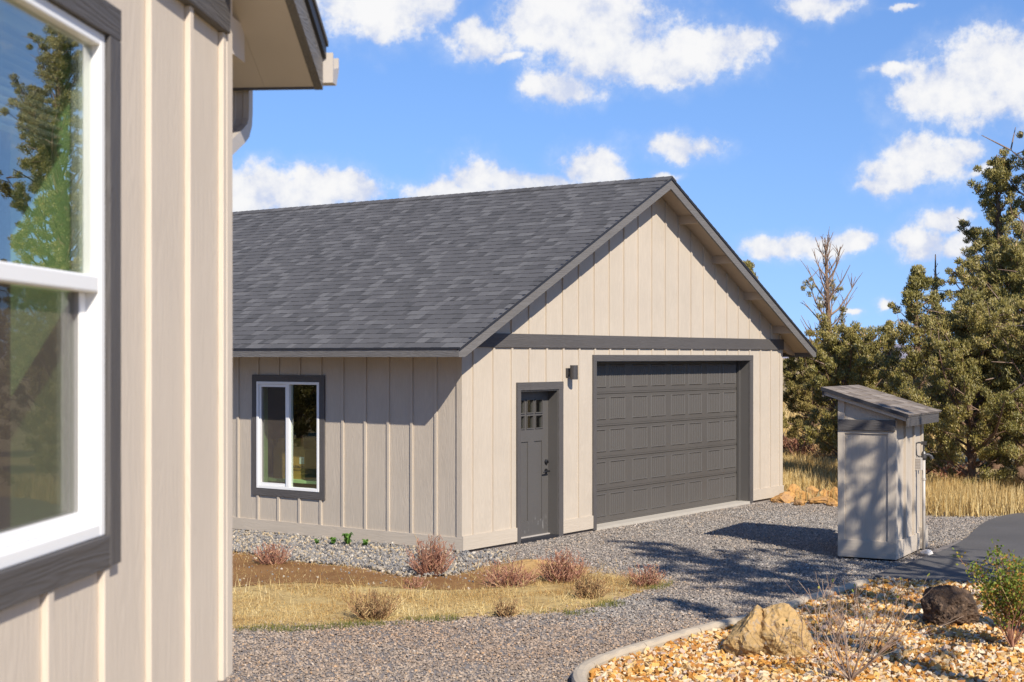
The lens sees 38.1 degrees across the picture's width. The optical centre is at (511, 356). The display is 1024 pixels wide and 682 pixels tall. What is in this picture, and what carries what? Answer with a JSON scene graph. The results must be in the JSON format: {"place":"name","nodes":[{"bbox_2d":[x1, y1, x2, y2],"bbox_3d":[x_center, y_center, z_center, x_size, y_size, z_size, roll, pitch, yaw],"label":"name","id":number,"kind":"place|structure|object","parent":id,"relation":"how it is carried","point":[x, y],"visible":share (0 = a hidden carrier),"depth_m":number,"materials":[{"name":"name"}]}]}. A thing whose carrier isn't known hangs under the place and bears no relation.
{"place":"outdoors","nodes":[
{"label":"outdoors","id":0,"kind":"place"},
{"bbox_2d":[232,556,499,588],"bbox_3d":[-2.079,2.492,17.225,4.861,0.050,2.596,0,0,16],"label":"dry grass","id":1,"kind":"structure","parent":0,"point":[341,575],"depth_m":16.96,"materials":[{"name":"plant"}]},
{"bbox_2d":[232,541,689,629],"bbox_3d":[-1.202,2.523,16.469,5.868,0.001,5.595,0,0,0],"label":"lawn","id":2,"kind":"structure","parent":0,"point":[523,589],"depth_m":15.41,"materials":[{"name":"plant"}]},
{"bbox_2d":[341,587,408,620],"bbox_3d":[-1.320,2.372,14.282,0.669,0.312,0.584,0,0,0],"label":"dry weed","id":3,"kind":"object","parent":2,"relation":"on","point":[381,609],"visible":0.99,"depth_m":14.24,"materials":[{"name":"brown plant"}]},
{"bbox_2d":[232,553,544,589],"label":"soil","id":4,"kind":"structure","parent":2,"relation":"on","point":[264,568],"depth_m":16.98,"materials":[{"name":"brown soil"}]},
{"bbox_2d":[249,540,293,564],"bbox_3d":[-2.912,2.370,18.030,0.572,0.317,0.548,0,0,0],"label":"dry weed","id":5,"kind":"object","parent":4,"relation":"on","point":[274,556],"visible":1,"depth_m":17.99,"materials":[{"name":"brown plant"}]},
{"bbox_2d":[239,557,541,589],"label":"pebbles","id":6,"kind":"object","parent":4,"relation":"on","point":[373,582],"visible":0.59,"depth_m":16.82,"materials":[{"name":"gravel"}]},
{"bbox_2d":[402,577,430,588],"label":"dry weed","id":7,"kind":"object","parent":4,"relation":"on","point":[415,584],"visible":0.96,"depth_m":16.16,"materials":[{"name":"brown plant"}]},
{"bbox_2d":[232,551,663,606],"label":"brown grass","id":8,"kind":"structure","parent":4,"relation":"on","point":[542,582],"depth_m":16.17,"materials":[{"name":"plant"}]},
{"bbox_2d":[476,551,538,587],"bbox_3d":[-0.032,2.338,16.361,0.737,0.381,0.818,0,0,0],"label":"dry weed","id":9,"kind":"object","parent":4,"relation":"on","point":[494,576],"visible":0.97,"depth_m":16.27,"materials":[{"name":"brown plant"}]},
{"bbox_2d":[474,559,602,574],"bbox_3d":[0.243,2.462,17.578,1.700,0.119,1.000,0,0,0],"label":"earth mound","id":10,"kind":"object","parent":4,"relation":"on","point":[529,562],"visible":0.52,"depth_m":17.43,"materials":[{"name":"brown soil"}]},
{"bbox_2d":[456,553,656,570],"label":"brown litter","id":11,"kind":"object","parent":10,"relation":"on","point":[525,562],"visible":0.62,"depth_m":17.59,"materials":[{"name":"plant"}]},
{"bbox_2d":[405,532,457,576],"bbox_3d":[-0.929,2.254,17.087,0.640,0.547,0.692,0,0,0],"label":"dry weed","id":12,"kind":"object","parent":2,"relation":"on","point":[431,561],"visible":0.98,"depth_m":17.00,"materials":[{"name":"brown plant"}]},
{"bbox_2d":[236,579,672,631],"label":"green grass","id":13,"kind":"structure","parent":2,"relation":"on","point":[612,603],"depth_m":14.03,"materials":[{"name":"plant"}]},
{"bbox_2d":[537,546,589,583],"bbox_3d":[0.564,2.324,16.615,0.632,0.409,0.631,0,0,0],"label":"dry weed","id":14,"kind":"object","parent":2,"relation":"on","point":[562,570],"visible":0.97,"depth_m":16.56,"materials":[{"name":"brown plant"}]},
{"bbox_2d":[570,571,611,599],"bbox_3d":[0.831,2.381,15.495,0.468,0.294,0.413,0,0,0],"label":"dry weed","id":15,"kind":"object","parent":2,"relation":"on","point":[582,591],"visible":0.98,"depth_m":15.45,"materials":[{"name":"brown plant"}]},
{"bbox_2d":[619,562,666,586],"bbox_3d":[1.431,2.397,16.284,0.454,0.260,0.518,0,0,-11],"label":"dry weed","id":16,"kind":"object","parent":2,"relation":"on","point":[647,579],"visible":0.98,"depth_m":16.25,"materials":[{"name":"brown plant"}]},
{"bbox_2d":[232,553,694,633],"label":"gravel","id":17,"kind":"structure","parent":0,"point":[436,621],"depth_m":14.86,"materials":[{"name":"grey gravel"}]},
{"bbox_2d":[217,593,766,681],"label":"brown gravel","id":18,"kind":"structure","parent":0,"point":[413,661],"depth_m":12.79,"materials":[{"name":"gravel"}]},
{"bbox_2d":[218,500,991,681],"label":"gravel drive","id":19,"kind":"structure","parent":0,"point":[509,679],"depth_m":14.05,"materials":[{"name":"grey gravel"}]},
{"bbox_2d":[329,537,336,543],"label":"green weed","id":20,"kind":"object","parent":19,"relation":"on","point":[333,540],"visible":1,"depth_m":19.64,"materials":[{"name":"green plant"}]},
{"bbox_2d":[342,532,353,543],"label":"green weed","id":21,"kind":"object","parent":19,"relation":"on","point":[347,539],"visible":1,"depth_m":19.61,"materials":[{"name":"green plant"}]},
{"bbox_2d":[362,539,368,544],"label":"green weed","id":22,"kind":"object","parent":19,"relation":"on","point":[365,542],"visible":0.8,"depth_m":19.50,"materials":[{"name":"green plant"}]},
{"bbox_2d":[232,529,508,576],"bbox_3d":[-3.345,2.498,19.726,7.394,0.092,2.528,0,0,32],"label":"drain rock","id":23,"kind":"object","parent":19,"relation":"on","point":[356,553],"visible":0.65,"depth_m":18.80,"materials":[{"name":"grey gravel"}]},
{"bbox_2d":[491,595,525,617],"bbox_3d":[-0.035,2.420,14.379,0.350,0.215,0.336,0,0,0],"label":"dry weed","id":24,"kind":"object","parent":19,"relation":"on","point":[502,610],"visible":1,"depth_m":14.38,"materials":[{"name":"brown plant"}]},
{"bbox_2d":[273,575,875,646],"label":"gravel","id":25,"kind":"structure","parent":19,"relation":"on","point":[728,595],"depth_m":15.49,"materials":[{"name":"grey gravel"}]},
{"bbox_2d":[770,491,795,503],"bbox_3d":[4.704,2.456,25.656,0.400,0.256,0.339,0,0,-27],"label":"border rock","id":26,"kind":"object","parent":19,"relation":"on","point":[786,497],"visible":0.86,"depth_m":25.55,"materials":[{"name":"stone"}]},
{"bbox_2d":[793,499,806,505],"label":"border rock","id":27,"kind":"object","parent":19,"relation":"on","point":[799,502],"visible":0.92,"depth_m":25.10,"materials":[{"name":"orange stone"}]},
{"bbox_2d":[826,497,837,506],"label":"border rock","id":28,"kind":"object","parent":19,"relation":"on","point":[831,501],"visible":0.74,"depth_m":24.99,"materials":[{"name":"stone"}]},
{"bbox_2d":[821,385,941,559],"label":"utility shed","id":29,"kind":"structure","parent":19,"relation":"on","point":[880,462],"depth_m":18.48,"materials":[{"name":"beige wood"}]},
{"bbox_2d":[916,441,932,549],"bbox_3d":[5.297,1.827,19.056,0.239,1.480,0.068,0,0,-3],"label":"yard hydrant","id":30,"kind":"object","parent":19,"relation":"on","point":[923,455],"visible":0.97,"depth_m":19.04,"materials":[{"name":"grey metal"}]},
{"bbox_2d":[920,549,932,555],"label":"white stone","id":31,"kind":"object","parent":19,"relation":"on","point":[927,552],"visible":0.78,"depth_m":18.82,"materials":[{"name":"white stone"}]},
{"bbox_2d":[232,0,1023,344],"label":"sky","id":32,"kind":"structure","parent":0,"point":[784,122],"materials":[{"name":"blue"}]},
{"bbox_2d":[300,501,1004,576],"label":"gravel","id":33,"kind":"structure","parent":0,"point":[765,521],"depth_m":19.98,"materials":[{"name":"grey gravel"}]},
{"bbox_2d":[588,576,1023,681],"bbox_3d":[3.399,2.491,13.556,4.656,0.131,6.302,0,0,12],"label":"bed stones","id":34,"kind":"object","parent":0,"point":[961,648],"visible":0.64,"depth_m":12.28,"materials":[{"name":"beige gravel"}]},
{"bbox_2d":[572,578,868,681],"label":"kerb edging","id":35,"kind":"object","parent":34,"relation":"on","point":[580,673],"visible":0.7,"depth_m":12.90,"materials":[{"name":"concrete"}]},
{"bbox_2d":[722,602,813,659],"bbox_3d":[2.139,2.380,12.443,0.772,0.643,0.529,0,0,-3],"label":"boulder","id":36,"kind":"object","parent":34,"relation":"on","point":[752,633],"visible":0.75,"depth_m":12.26,"materials":[{"name":"beige stone"}]},
{"bbox_2d":[758,572,962,681],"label":"bare shrub","id":37,"kind":"object","parent":34,"relation":"on","point":[851,676],"visible":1,"depth_m":11.30,"materials":[{"name":"brown plant"}]},
{"bbox_2d":[920,585,979,625],"bbox_3d":[4.028,2.351,13.798,0.517,0.484,0.503,0,0,-19],"label":"lava boulder","id":38,"kind":"object","parent":34,"relation":"on","point":[941,604],"visible":0.86,"depth_m":13.62,"materials":[{"name":"brown stone"}]},
{"bbox_2d":[952,539,1023,646],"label":"green shrub","id":39,"kind":"object","parent":34,"relation":"on","point":[1011,596],"visible":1,"depth_m":12.57,"materials":[{"name":"green plant"}]},
{"bbox_2d":[783,343,920,357],"bbox_3d":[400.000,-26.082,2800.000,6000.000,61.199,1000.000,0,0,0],"label":"hills","id":40,"kind":"structure","parent":0,"point":[904,354],"depth_m":2431.35,"materials":[{"name":"green plant"}]},
{"bbox_2d":[783,445,946,489],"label":"meadow grass","id":41,"kind":"structure","parent":0,"point":[797,467],"depth_m":31.07,"materials":[{"name":"plant"}]},
{"bbox_2d":[783,396,1002,452],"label":"scrub grass","id":42,"kind":"structure","parent":0,"point":[788,414],"depth_m":50.22,"materials":[{"name":"plant"}]},
{"bbox_2d":[783,358,1014,516],"bbox_3d":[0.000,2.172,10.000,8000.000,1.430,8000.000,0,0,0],"label":"ground","id":43,"kind":"structure","parent":0,"point":[965,456],"depth_m":34.90,"materials":[{"name":"plant"}]},
{"bbox_2d":[0,0,338,681],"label":"house","id":44,"kind":"structure","parent":43,"relation":"on","point":[125,127],"depth_m":4.41,"materials":[{"name":"beige wood"}]},
{"bbox_2d":[0,0,104,569],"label":"window","id":45,"kind":"structure","parent":44,"relation":"in","point":[52,342],"depth_m":4.00,"materials":[{"name":"white plastic"}]},
{"bbox_2d":[232,176,816,552],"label":"garage","id":46,"kind":"structure","parent":43,"relation":"on","point":[475,371],"depth_m":21.41,"materials":[{"name":"beige wood"}]},
{"bbox_2d":[256,381,318,491],"bbox_3d":[-3.134,1.111,20.841,1.218,1.518,0.082,0,0,36],"label":"window","id":47,"kind":"structure","parent":46,"relation":"in","point":[274,400],"depth_m":20.97,"materials":[{"name":"white plastic"}]},
{"bbox_2d":[293,478,316,483],"bbox_3d":[-3.059,2.112,21.543,1.800,0.720,0.800,0,0,36],"label":"workbench","id":48,"kind":"object","parent":46,"relation":"in","point":[310,481],"visible":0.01,"depth_m":20.98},
{"bbox_2d":[293,438,316,479],"bbox_3d":[-3.147,1.461,21.455,0.660,0.580,0.346,0,0,31],"label":"cardboard box","id":49,"kind":"object","parent":48,"relation":"on","point":[304,458],"visible":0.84,"depth_m":21.23,"materials":[{"name":"cardboard"}]},
{"bbox_2d":[521,391,549,536],"bbox_3d":[0.260,1.474,20.473,0.112,1.995,0.883,0,0,36],"label":"entry door","id":50,"kind":"structure","parent":46,"relation":"in","point":[534,440],"depth_m":20.58,"materials":[{"name":"paint"}]},
{"bbox_2d":[597,361,736,523],"bbox_3d":[2.450,1.280,23.670,0.059,2.398,4.881,0,0,36],"label":"garage door","id":51,"kind":"structure","parent":46,"relation":"in","point":[673,480],"depth_m":23.61,"materials":[{"name":"grey metal"}]},
{"bbox_2d":[743,259,758,278],"bbox_3d":[5.808,0.108,36.629,1.749,5.034,1.850,0,0,-33],"label":"juniper tree","id":52,"kind":"object","parent":43,"relation":"on","point":[749,264],"visible":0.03,"depth_m":36.51,"materials":[{"name":"green plant"}]},
{"bbox_2d":[783,434,801,449],"bbox_3d":[7.178,2.203,38.474,0.881,0.675,0.835,0,0,0],"label":"dry brush","id":53,"kind":"object","parent":43,"relation":"on","point":[786,441],"visible":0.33,"depth_m":38.38,"materials":[{"name":"brown plant"}]},
{"bbox_2d":[783,369,803,410],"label":"juniper tree","id":54,"kind":"object","parent":43,"relation":"on","point":[788,388],"visible":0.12,"depth_m":65.96,"materials":[{"name":"green plant"}]},
{"bbox_2d":[787,484,800,492],"bbox_3d":[5.016,2.385,26.391,0.266,0.254,0.229,0,0,-13],"label":"border rock","id":55,"kind":"object","parent":43,"relation":"on","point":[792,487],"visible":0.45,"depth_m":26.32,"materials":[{"name":"orange stone"}]},
{"bbox_2d":[795,490,804,499],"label":"border rock","id":56,"kind":"object","parent":43,"relation":"on","point":[800,494],"visible":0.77,"depth_m":26.02,"materials":[{"name":"stone"}]},
{"bbox_2d":[783,441,818,456],"bbox_3d":[7.172,2.270,36.554,1.160,0.544,1.074,0,0,0],"label":"dry brush","id":57,"kind":"object","parent":43,"relation":"on","point":[798,449],"visible":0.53,"depth_m":36.41,"materials":[{"name":"brown plant"}]},
{"bbox_2d":[783,329,840,450],"bbox_3d":[7.287,0.966,36.244,1.954,3.312,1.920,0,0,-25],"label":"juniper tree","id":58,"kind":"object","parent":43,"relation":"on","point":[794,383],"visible":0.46,"depth_m":36.03,"materials":[{"name":"green plant"}]},
{"bbox_2d":[806,485,818,497],"bbox_3d":[5.349,2.415,26.355,0.250,0.265,0.283,0,0,33],"label":"border rock","id":59,"kind":"object","parent":43,"relation":"on","point":[815,490],"visible":0.59,"depth_m":26.26,"materials":[{"name":"orange stone"}]},
{"bbox_2d":[787,479,837,501],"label":"tall grass","id":60,"kind":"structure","parent":43,"relation":"on","point":[806,497],"depth_m":25.79,"materials":[{"name":"plant"}]},
{"bbox_2d":[808,496,828,503],"bbox_3d":[5.273,2.476,25.506,0.524,0.147,0.401,0,0,-43],"label":"border rock","id":61,"kind":"object","parent":43,"relation":"on","point":[819,500],"visible":0.74,"depth_m":25.34,"materials":[{"name":"orange stone"}]},
{"bbox_2d":[805,444,837,461],"bbox_3d":[7.601,2.235,35.765,1.005,0.612,0.912,0,0,0],"label":"dry brush","id":62,"kind":"object","parent":43,"relation":"on","point":[820,455],"visible":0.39,"depth_m":35.62,"materials":[{"name":"brown plant"}]},
{"bbox_2d":[783,226,862,432],"bbox_3d":[8.263,-0.377,38.382,2.083,6.001,2.686,0,0,-38],"label":"juniper tree","id":63,"kind":"object","parent":43,"relation":"on","point":[828,296],"visible":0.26,"depth_m":38.45,"materials":[{"name":"brown plant"}]},
{"bbox_2d":[820,488,827,496],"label":"border rock","id":64,"kind":"object","parent":43,"relation":"on","point":[825,494],"visible":0.56,"depth_m":26.00,"materials":[{"name":"orange stone"}]},
{"bbox_2d":[827,486,837,501],"bbox_3d":[5.656,2.422,26.042,0.203,0.284,0.265,0,0,-32],"label":"border rock","id":65,"kind":"object","parent":43,"relation":"on","point":[835,491],"visible":0.42,"depth_m":25.95,"materials":[{"name":"stone"}]},
{"bbox_2d":[797,312,900,458],"bbox_3d":[7.083,0.838,30.959,2.508,3.569,2.347,0,0,31],"label":"juniper tree","id":66,"kind":"object","parent":43,"relation":"on","point":[852,353],"visible":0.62,"depth_m":30.63,"materials":[{"name":"green plant"}]},
{"bbox_2d":[832,341,894,437],"bbox_3d":[9.017,1.081,37.609,1.893,3.084,1.864,0,0,0],"label":"juniper tree","id":67,"kind":"object","parent":43,"relation":"on","point":[877,367],"visible":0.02,"depth_m":37.29,"materials":[{"name":"green plant"}]},
{"bbox_2d":[875,319,905,395],"bbox_3d":[9.160,0.851,35.630,1.098,3.536,1.096,0,0,33],"label":"juniper tree","id":68,"kind":"object","parent":43,"relation":"on","point":[890,341],"visible":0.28,"depth_m":35.60,"materials":[{"name":"green plant"}]},
{"bbox_2d":[898,354,926,396],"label":"juniper tree","id":69,"kind":"object","parent":43,"relation":"on","point":[910,378],"visible":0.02,"depth_m":51.67,"materials":[{"name":"green plant"}]},
{"bbox_2d":[873,264,966,473],"bbox_3d":[7.842,0.403,28.437,2.405,4.447,1.976,0,0,0],"label":"juniper tree","id":70,"kind":"object","parent":43,"relation":"on","point":[918,281],"visible":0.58,"depth_m":28.43,"materials":[{"name":"green plant"}]},
{"bbox_2d":[929,254,948,448],"bbox_3d":[10.894,0.012,37.585,1.062,5.238,1.164,0,0,41],"label":"juniper tree","id":71,"kind":"object","parent":43,"relation":"on","point":[936,278],"visible":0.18,"depth_m":37.54,"materials":[{"name":"green plant"}]},
{"bbox_2d":[925,460,967,480],"bbox_3d":[8.990,2.258,30.468,1.315,0.569,1.227,0,0,0],"label":"dry brush","id":72,"kind":"object","parent":43,"relation":"on","point":[945,467],"visible":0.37,"depth_m":30.29,"materials":[{"name":"brown plant"}]},
{"bbox_2d":[897,284,1023,487],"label":"juniper tree","id":73,"kind":"object","parent":43,"relation":"on","point":[969,325],"visible":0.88,"depth_m":25.94,"materials":[{"name":"green plant"}]},
{"bbox_2d":[904,155,1023,468],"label":"juniper tree","id":74,"kind":"object","parent":43,"relation":"on","point":[996,177],"visible":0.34,"depth_m":33.43,"materials":[{"name":"green plant"}]},
{"bbox_2d":[925,469,1023,517],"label":"tall grass","id":75,"kind":"structure","parent":43,"relation":"on","point":[988,497],"depth_m":23.73,"materials":[{"name":"plant"}]},
{"bbox_2d":[941,211,1023,483],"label":"juniper tree","id":76,"kind":"object","parent":43,"relation":"on","point":[1007,257],"visible":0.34,"depth_m":29.56,"materials":[{"name":"green plant"}]},
{"bbox_2d":[969,295,1023,481],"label":"juniper tree","id":77,"kind":"object","parent":43,"relation":"on","point":[1012,449],"visible":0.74,"depth_m":25.52,"materials":[{"name":"green plant"}]},
{"bbox_2d":[972,127,1023,241],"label":"juniper tree","id":78,"kind":"object","parent":43,"relation":"on","point":[1014,212],"visible":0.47,"depth_m":32.30,"materials":[{"name":"green plant"}]},
{"bbox_2d":[876,512,1023,584],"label":"asphalt drive","id":79,"kind":"structure","parent":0,"point":[1006,530],"depth_m":18.44,"materials":[{"name":"grey asphalt"}]}
]}

